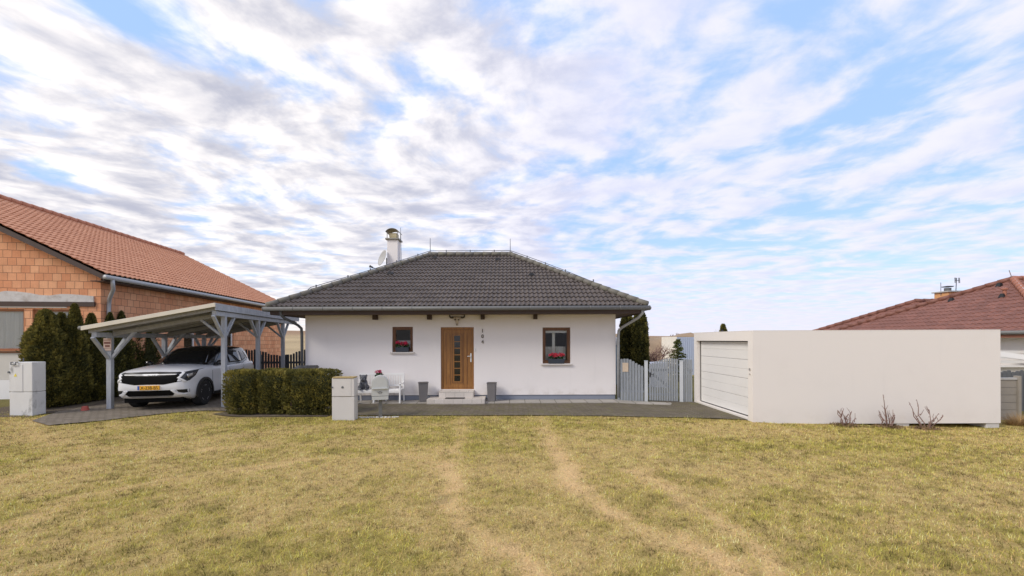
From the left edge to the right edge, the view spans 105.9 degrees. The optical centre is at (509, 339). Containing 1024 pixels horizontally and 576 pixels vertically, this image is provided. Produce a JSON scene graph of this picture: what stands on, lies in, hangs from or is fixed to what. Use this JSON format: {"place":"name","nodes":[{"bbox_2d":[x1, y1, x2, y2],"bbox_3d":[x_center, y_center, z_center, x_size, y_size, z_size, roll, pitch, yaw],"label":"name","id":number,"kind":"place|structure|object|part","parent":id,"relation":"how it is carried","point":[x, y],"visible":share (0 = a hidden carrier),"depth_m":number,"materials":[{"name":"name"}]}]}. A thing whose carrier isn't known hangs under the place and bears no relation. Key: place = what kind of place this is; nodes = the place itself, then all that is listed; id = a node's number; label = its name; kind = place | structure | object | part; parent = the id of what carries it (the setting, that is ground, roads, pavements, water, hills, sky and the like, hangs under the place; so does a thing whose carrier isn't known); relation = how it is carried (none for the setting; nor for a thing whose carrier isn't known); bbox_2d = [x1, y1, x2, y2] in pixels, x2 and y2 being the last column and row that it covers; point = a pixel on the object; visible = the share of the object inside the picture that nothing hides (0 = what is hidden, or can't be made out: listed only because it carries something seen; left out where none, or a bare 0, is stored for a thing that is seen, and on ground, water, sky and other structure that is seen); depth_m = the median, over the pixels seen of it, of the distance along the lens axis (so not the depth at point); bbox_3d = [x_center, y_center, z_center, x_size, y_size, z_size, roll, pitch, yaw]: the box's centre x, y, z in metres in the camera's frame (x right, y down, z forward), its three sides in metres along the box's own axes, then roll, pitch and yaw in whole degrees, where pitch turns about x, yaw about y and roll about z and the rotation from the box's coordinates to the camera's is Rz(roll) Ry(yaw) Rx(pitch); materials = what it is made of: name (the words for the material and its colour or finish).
{"place":"outdoors","nodes":[
{"label":"outdoors","id":0,"kind":"place"},
{"bbox_2d":[0,396,123,416],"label":"soil","id":1,"kind":"structure","parent":0,"point":[4,412],"depth_m":10.89,"materials":[{"name":"brown soil"}]},
{"bbox_2d":[15,308,78,407],"bbox_3d":[-13.142,0.558,10.945,1.326,2.926,1.481,0,0,0],"label":"thuja tree","id":2,"kind":"object","parent":1,"relation":"on","point":[43,338],"visible":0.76,"depth_m":10.81,"materials":[{"name":"green plant"}]},
{"bbox_2d":[56,312,74,397],"bbox_3d":[-13.104,0.593,11.365,0.952,2.856,0.876,0,0,0],"label":"thuja tree","id":3,"kind":"object","parent":1,"relation":"on","point":[62,316],"visible":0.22,"depth_m":11.29,"materials":[{"name":"green plant"}]},
{"bbox_2d":[63,303,96,404],"bbox_3d":[-12.925,0.457,11.537,0.888,3.127,0.874,0,0,-37],"label":"thuja tree","id":4,"kind":"object","parent":1,"relation":"on","point":[77,345],"visible":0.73,"depth_m":11.44,"materials":[{"name":"green plant"}]},
{"bbox_2d":[84,312,105,400],"bbox_3d":[-13.034,0.574,12.130,0.833,2.892,0.929,0,0,0],"label":"thuja tree","id":5,"kind":"object","parent":1,"relation":"on","point":[99,373],"visible":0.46,"depth_m":12.04,"materials":[{"name":"green plant"}]},
{"bbox_2d":[101,312,126,396],"bbox_3d":[-13.269,0.534,12.890,1.030,2.975,1.082,0,0,-41],"label":"thuja tree","id":6,"kind":"object","parent":1,"relation":"on","point":[120,360],"visible":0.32,"depth_m":12.86,"materials":[{"name":"green plant"}]},
{"bbox_2d":[116,310,139,369],"bbox_3d":[-13.766,0.482,13.657,1.037,3.082,1.058,0,0,0],"label":"thuja tree","id":7,"kind":"object","parent":1,"relation":"on","point":[129,350],"visible":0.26,"depth_m":13.69,"materials":[{"name":"green plant"}]},
{"bbox_2d":[134,338,146,367],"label":"thuja tree","id":8,"kind":"object","parent":1,"relation":"on","point":[138,357],"visible":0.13,"depth_m":14.48,"materials":[{"name":"green plant"}]},
{"bbox_2d":[141,332,161,365],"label":"thuja tree","id":9,"kind":"object","parent":1,"relation":"on","point":[151,352],"visible":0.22,"depth_m":14.90,"materials":[{"name":"green plant"}]},
{"bbox_2d":[32,392,239,424],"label":"driveway","id":10,"kind":"structure","parent":0,"point":[121,409],"depth_m":10.44,"materials":[{"name":"grey concrete"}]},
{"bbox_2d":[80,406,89,410],"bbox_3d":[-11.472,1.858,10.450,0.170,0.135,0.170,0,0,0],"label":"flower pot","id":11,"kind":"object","parent":10,"relation":"on","point":[84,408],"visible":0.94,"depth_m":10.40,"materials":[{"name":"red ceramic"}]},
{"bbox_2d":[118,345,253,406],"bbox_3d":[-10.191,1.067,12.643,2.145,1.740,4.546,0,0,-12],"label":"parked car","id":12,"kind":"object","parent":10,"relation":"on","point":[193,373],"visible":0.93,"depth_m":11.06,"materials":[{"name":"white paint"}]},
{"bbox_3d":[-9.426,0.559,12.535,0.183,0.411,0.721,0,0,-12],"label":"side window","id":13,"kind":"part","parent":12,"relation":"part of","materials":[{"name":"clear glass"}]},
{"bbox_3d":[-9.593,0.557,13.408,0.165,0.416,0.900,0,0,-11],"label":"side window","id":14,"kind":"part","parent":12,"relation":"part of","materials":[{"name":"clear glass"}]},
{"bbox_3d":[-9.729,0.573,14.105,0.133,0.344,0.440,0,0,-12],"label":"quarter window","id":15,"kind":"part","parent":12,"relation":"part of","materials":[{"name":"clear glass"}]},
{"bbox_2d":[77,303,298,408],"bbox_3d":[-10.351,0.492,13.711,3.205,3.020,6.794,0,0,-11],"label":"carport","id":16,"kind":"object","parent":10,"relation":"on","point":[211,321],"visible":0.8,"depth_m":11.28,"materials":[{"name":"wood"}]},
{"bbox_2d":[103,338,111,350],"bbox_3d":[-11.127,0.128,10.700,0.180,0.340,0.024,0,0,-11],"label":"notice board","id":17,"kind":"object","parent":16,"relation":"attached to","point":[107,344],"visible":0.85,"depth_m":10.69,"materials":[{"name":"beige paper"}]},
{"bbox_2d":[445,397,464,398],"bbox_3d":[-1.763,1.892,12.540,0.620,0.016,0.240,0,0,0],"label":"door mat","id":18,"kind":"object","parent":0,"point":[454,397],"depth_m":12.52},
{"bbox_2d":[0,330,1023,575],"bbox_3d":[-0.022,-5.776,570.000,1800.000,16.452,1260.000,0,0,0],"label":"ground","id":19,"kind":"structure","parent":0,"point":[500,548],"depth_m":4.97,"materials":[{"name":"green plant"}]},
{"bbox_2d":[7,358,45,415],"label":"meter pillar","id":20,"kind":"structure","parent":19,"relation":"on","point":[27,385],"depth_m":9.79,"materials":[{"name":"concrete"}]},
{"bbox_2d":[9,365,22,391],"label":"door","id":21,"kind":"structure","parent":20,"relation":"in","point":[15,382],"depth_m":9.79,"materials":[{"name":"metal"}]},
{"bbox_2d":[0,194,280,398],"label":"brick house","id":22,"kind":"structure","parent":19,"relation":"on","point":[55,262],"depth_m":14.13,"materials":[{"name":"ceramic"}]},
{"bbox_2d":[0,309,24,350],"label":"window","id":23,"kind":"structure","parent":22,"relation":"in","point":[11,320],"depth_m":12.79,"materials":[{"name":"grey glass"}]},
{"bbox_2d":[34,309,69,315],"bbox_3d":[-15.122,-0.332,12.945,1.270,1.360,0.106,0,0,-7],"label":"window","id":24,"kind":"structure","parent":22,"relation":"in","point":[55,311],"depth_m":12.90,"materials":[{"name":"brown glass"}]},
{"bbox_2d":[184,333,193,346],"bbox_3d":[-14.350,0.250,17.231,0.060,1.150,0.750,0,0,-7],"label":"window","id":25,"kind":"structure","parent":22,"relation":"in","point":[188,342],"depth_m":17.37,"materials":[{"name":"black glass"}]},
{"bbox_2d":[227,333,231,345],"bbox_3d":[-14.695,0.176,20.035,0.060,1.300,1.000,0,0,-7],"label":"window","id":26,"kind":"structure","parent":22,"relation":"in","point":[229,338],"depth_m":20.36,"materials":[{"name":"white paint"}]},
{"bbox_2d":[214,409,328,416],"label":"soil","id":27,"kind":"structure","parent":19,"relation":"on","point":[257,415],"depth_m":10.59,"materials":[{"name":"brown soil"}]},
{"bbox_2d":[221,368,266,414],"bbox_3d":[-7.471,1.469,10.944,0.958,1.351,0.824,0,0,0],"label":"hedge shrub","id":28,"kind":"object","parent":27,"relation":"on","point":[241,391],"visible":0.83,"depth_m":10.67,"materials":[{"name":"green plant"}]},
{"bbox_2d":[256,367,292,414],"bbox_3d":[-6.603,1.464,10.984,0.873,1.367,0.810,0,0,0],"label":"hedge shrub","id":29,"kind":"object","parent":27,"relation":"on","point":[268,396],"visible":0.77,"depth_m":10.71,"materials":[{"name":"green plant"}]},
{"bbox_2d":[280,368,342,414],"bbox_3d":[-5.534,1.456,10.925,1.562,1.374,0.814,0,0,0],"label":"hedge shrub","id":30,"kind":"object","parent":27,"relation":"on","point":[309,391],"visible":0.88,"depth_m":10.65,"materials":[{"name":"green plant"}]},
{"bbox_2d":[244,349,304,368],"bbox_3d":[-9.691,1.264,17.365,5.492,1.687,0.170,0,0,0],"label":"picket fence","id":31,"kind":"object","parent":19,"relation":"on","point":[271,362],"visible":0.29,"depth_m":17.28,"materials":[{"name":"brown wood"}]},
{"bbox_2d":[331,376,357,420],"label":"meter pillar","id":32,"kind":"structure","parent":19,"relation":"on","point":[344,397],"depth_m":10.00,"materials":[{"name":"concrete"}]},
{"bbox_2d":[332,379,350,395],"bbox_3d":[-4.336,1.234,9.996,0.480,0.445,0.005,0,0,0],"label":"door","id":33,"kind":"structure","parent":32,"relation":"in","point":[337,384],"depth_m":9.99,"materials":[{"name":"metal"}]},
{"bbox_2d":[358,416,398,417],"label":"gravel","id":34,"kind":"structure","parent":19,"relation":"on","point":[378,417],"depth_m":10.32,"materials":[{"name":"white gravel"}]},
{"bbox_2d":[371,375,388,417],"bbox_3d":[-3.449,1.563,10.326,0.430,1.240,0.350,0,0,-16],"label":"mailbox","id":35,"kind":"object","parent":19,"relation":"on","point":[380,388],"visible":0.96,"depth_m":10.20,"materials":[{"name":"white plastic"}]},
{"bbox_2d":[262,228,650,403],"bbox_3d":[-1.660,-1.349,16.445,12.276,7.250,8.786,0,0,0],"label":"bungalow","id":36,"kind":"object","parent":19,"relation":"on","point":[522,320],"visible":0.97,"depth_m":13.07,"materials":[{"name":"paint"}]},
{"bbox_2d":[369,250,386,267],"bbox_3d":[-5.709,-3.125,16.900,0.774,1.633,0.526,0,0,0],"label":"satellite dish","id":37,"kind":"object","parent":36,"relation":"attached to","point":[382,256],"visible":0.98,"depth_m":17.00,"materials":[{"name":"metal"}]},
{"bbox_2d":[390,327,413,353],"bbox_3d":[-3.615,0.011,13.179,0.800,0.905,0.359,0,0,0],"label":"window","id":38,"kind":"structure","parent":36,"relation":"in","point":[410,342],"depth_m":13.15,"materials":[{"name":"brown wood"}]},
{"bbox_2d":[395,340,409,351],"bbox_3d":[-3.614,0.211,13.037,0.479,0.395,0.193,0,0,0],"label":"flower trough","id":39,"kind":"object","parent":36,"relation":"on","point":[400,348],"visible":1,"depth_m":12.98,"materials":[{"name":"grey plastic"}]},
{"bbox_2d":[449,315,464,325],"bbox_3d":[-1.757,-0.668,12.970,0.546,0.414,0.127,0,0,0],"label":"horned skull","id":40,"kind":"object","parent":36,"relation":"attached to","point":[456,319],"visible":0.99,"depth_m":12.94},
{"bbox_2d":[441,327,473,388],"bbox_3d":[-1.763,0.624,13.129,1.120,2.105,0.132,0,0,0],"label":"door","id":41,"kind":"structure","parent":36,"relation":"in","point":[457,346],"depth_m":13.14,"materials":[{"name":"brown wood"}]},
{"bbox_2d":[541,327,571,364],"bbox_3d":[1.591,0.216,13.231,1.040,1.275,0.462,0,0,0],"label":"window","id":42,"kind":"structure","parent":36,"relation":"in","point":[546,350],"depth_m":13.16,"materials":[{"name":"brown wood"}]},
{"bbox_2d":[548,352,564,363],"bbox_3d":[1.582,0.609,13.027,0.572,0.381,0.198,0,0,0],"label":"flower trough","id":43,"kind":"object","parent":36,"relation":"on","point":[556,358],"visible":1,"depth_m":12.99,"materials":[{"name":"grey plastic"}]},
{"bbox_2d":[358,399,671,404],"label":"footpath","id":44,"kind":"structure","parent":19,"relation":"on","point":[529,401],"depth_m":12.59,"materials":[{"name":"grey concrete"}]},
{"bbox_2d":[358,373,404,402],"bbox_3d":[-4.236,1.568,12.637,1.496,0.933,0.554,0,0,0],"label":"garden bench","id":45,"kind":"object","parent":44,"relation":"on","point":[395,390],"visible":0.41,"depth_m":12.82,"materials":[{"name":"white paint"}]},
{"bbox_2d":[358,374,368,389],"bbox_3d":[-4.723,1.368,12.518,0.354,0.497,0.434,0,0,-14],"label":"dog statue","id":46,"kind":"object","parent":45,"relation":"on","point":[363,383],"visible":0.98,"depth_m":12.41,"materials":[{"name":"grey stone"}]},
{"bbox_2d":[374,370,383,376],"bbox_3d":[-4.249,1.170,12.570,0.255,0.409,0.255,0,0,0],"label":"potted geranium","id":47,"kind":"object","parent":45,"relation":"on","point":[379,372],"visible":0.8,"depth_m":12.50,"materials":[{"name":"red plant"}]},
{"bbox_2d":[418,382,428,401],"bbox_3d":[-2.837,1.711,12.740,0.344,0.630,0.344,0,0,-12],"label":"planter","id":48,"kind":"object","parent":44,"relation":"on","point":[423,391],"visible":0.98,"depth_m":12.60,"materials":[{"name":"plastic"}]},
{"bbox_2d":[487,382,496,401],"bbox_3d":[-0.583,1.712,12.760,0.318,0.610,0.318,0,0,6],"label":"planter","id":49,"kind":"object","parent":44,"relation":"on","point":[491,391],"visible":1,"depth_m":12.63,"materials":[{"name":"plastic"}]},
{"bbox_2d":[298,400,746,419],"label":"driveway","id":50,"kind":"structure","parent":19,"relation":"on","point":[692,409],"depth_m":11.29,"materials":[{"name":"grey concrete"}]},
{"bbox_2d":[293,365,318,374],"bbox_3d":[-6.418,1.457,12.200,0.687,1.272,0.795,0,0,-20],"label":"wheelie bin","id":51,"kind":"object","parent":50,"relation":"on","point":[307,366],"visible":0.14,"depth_m":12.24,"materials":[{"name":"plastic"}]},
{"bbox_2d":[618,359,643,400],"bbox_3d":[4.047,1.332,12.932,0.858,1.406,0.072,0,0,15],"label":"picket fence","id":52,"kind":"object","parent":50,"relation":"on","point":[630,390],"visible":0.9,"depth_m":12.91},
{"bbox_2d":[644,361,647,400],"bbox_3d":[4.522,1.380,12.790,0.116,1.386,0.116,0,0,15],"label":"gate post","id":53,"kind":"object","parent":50,"relation":"on","point":[645,380],"visible":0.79,"depth_m":12.74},
{"bbox_2d":[648,358,678,400],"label":"garden gate","id":54,"kind":"structure","parent":53,"relation":"attached to","point":[673,373],"depth_m":12.63,"materials":[{"name":"grey wood"}]},
{"bbox_2d":[679,360,682,401],"bbox_3d":[5.563,1.368,12.512,0.116,1.401,0.116,0,0,15],"label":"gate post","id":55,"kind":"object","parent":50,"relation":"on","point":[680,380],"visible":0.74,"depth_m":12.47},
{"bbox_2d":[683,359,692,401],"bbox_3d":[5.755,1.313,12.477,0.285,1.370,0.057,0,0,15],"label":"picket fence","id":56,"kind":"object","parent":50,"relation":"on","point":[688,370],"visible":0.99,"depth_m":12.45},
{"bbox_2d":[619,316,632,359],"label":"columnar thuja","id":57,"kind":"object","parent":19,"relation":"on","point":[625,340],"visible":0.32,"depth_m":16.17,"materials":[{"name":"green plant"}]},
{"bbox_2d":[629,313,650,388],"bbox_3d":[5.325,0.406,15.812,0.842,3.436,0.865,0,0,0],"label":"columnar thuja","id":58,"kind":"object","parent":19,"relation":"on","point":[640,344],"visible":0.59,"depth_m":15.57,"materials":[{"name":"green plant"}]},
{"bbox_2d":[649,361,663,387],"bbox_3d":[6.329,1.557,16.950,0.900,1.178,0.900,0,0,0],"label":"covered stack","id":59,"kind":"object","parent":19,"relation":"on","point":[658,373],"visible":0.04,"depth_m":16.50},
{"bbox_2d":[649,346,675,361],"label":"bare tree","id":60,"kind":"object","parent":19,"relation":"on","point":[654,355],"visible":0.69,"depth_m":18.23,"materials":[{"name":"brown plant"}]},
{"bbox_2d":[662,337,693,374],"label":"storage shed","id":61,"kind":"structure","parent":19,"relation":"on","point":[688,345],"depth_m":24.40,"materials":[{"name":"metal"}]},
{"bbox_2d":[668,338,693,380],"bbox_3d":[8.487,1.072,19.486,1.504,2.330,1.604,0,0,0],"label":"fir tree","id":62,"kind":"object","parent":19,"relation":"on","point":[677,353],"visible":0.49,"depth_m":19.43,"materials":[{"name":"green plant"}]},
{"bbox_2d":[719,323,726,331],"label":"conifer tree","id":63,"kind":"object","parent":19,"relation":"on","point":[723,327],"visible":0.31,"depth_m":59.73,"materials":[{"name":"green plant"}]},
{"bbox_2d":[827,408,863,427],"bbox_3d":[8.052,1.859,9.240,0.800,0.514,0.483,0,0,17],"label":"bare shrub","id":64,"kind":"object","parent":19,"relation":"on","point":[845,424],"visible":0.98,"depth_m":9.22,"materials":[{"name":"brown plant"}]},
{"bbox_2d":[694,329,1000,427],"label":"garage","id":65,"kind":"structure","parent":19,"relation":"on","point":[806,376],"depth_m":9.44,"materials":[{"name":"white paint"}]},
{"bbox_2d":[700,341,747,415],"bbox_3d":[6.085,0.987,10.955,0.047,1.913,2.646,0,0,0],"label":"garage door","id":66,"kind":"structure","parent":65,"relation":"in","point":[725,391],"depth_m":10.86,"materials":[{"name":"white metal"}]},
{"bbox_2d":[871,395,905,428],"bbox_3d":[9.002,1.724,9.215,0.652,0.840,0.506,0,0,33],"label":"bare shrub","id":67,"kind":"object","parent":19,"relation":"on","point":[892,419],"visible":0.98,"depth_m":9.21,"materials":[{"name":"brown plant"}]},
{"bbox_2d":[814,270,1023,364],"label":"red roof house","id":68,"kind":"structure","parent":19,"relation":"on","point":[997,304],"depth_m":16.25,"materials":[{"name":"brown tile"}]},
{"bbox_2d":[909,402,943,430],"bbox_3d":[9.863,1.796,9.124,0.783,0.744,0.497,0,0,0],"label":"bare shrub","id":69,"kind":"object","parent":19,"relation":"on","point":[921,427],"visible":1,"depth_m":9.15,"materials":[{"name":"brown plant"}]},
{"bbox_2d":[1001,376,1021,419],"bbox_3d":[13.131,1.625,10.400,1.150,1.310,0.120,0,0,0],"label":"concrete fence","id":70,"kind":"object","parent":19,"relation":"on","point":[1011,394],"visible":0.39,"depth_m":10.38,"materials":[{"name":"beige concrete"}]},
{"bbox_2d":[1000,351,1023,371],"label":"pergola","id":71,"kind":"object","parent":19,"relation":"on","point":[1012,355],"depth_m":13.00,"materials":[{"name":"white paint"}]},
{"bbox_2d":[1001,370,1023,410],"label":"metal fence","id":72,"kind":"object","parent":19,"relation":"on","point":[1007,374],"visible":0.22,"depth_m":11.59,"materials":[{"name":"metal"}]},
{"bbox_2d":[1001,411,1023,425],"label":"dry grass clump","id":73,"kind":"object","parent":19,"relation":"on","point":[1016,422],"visible":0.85,"depth_m":9.73,"materials":[{"name":"brown plant"}]},
{"bbox_2d":[0,0,1023,335],"label":"sky","id":74,"kind":"structure","parent":0,"point":[743,165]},
{"bbox_2d":[616,332,693,361],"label":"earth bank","id":75,"kind":"structure","parent":0,"point":[655,342],"depth_m":41.98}
]}

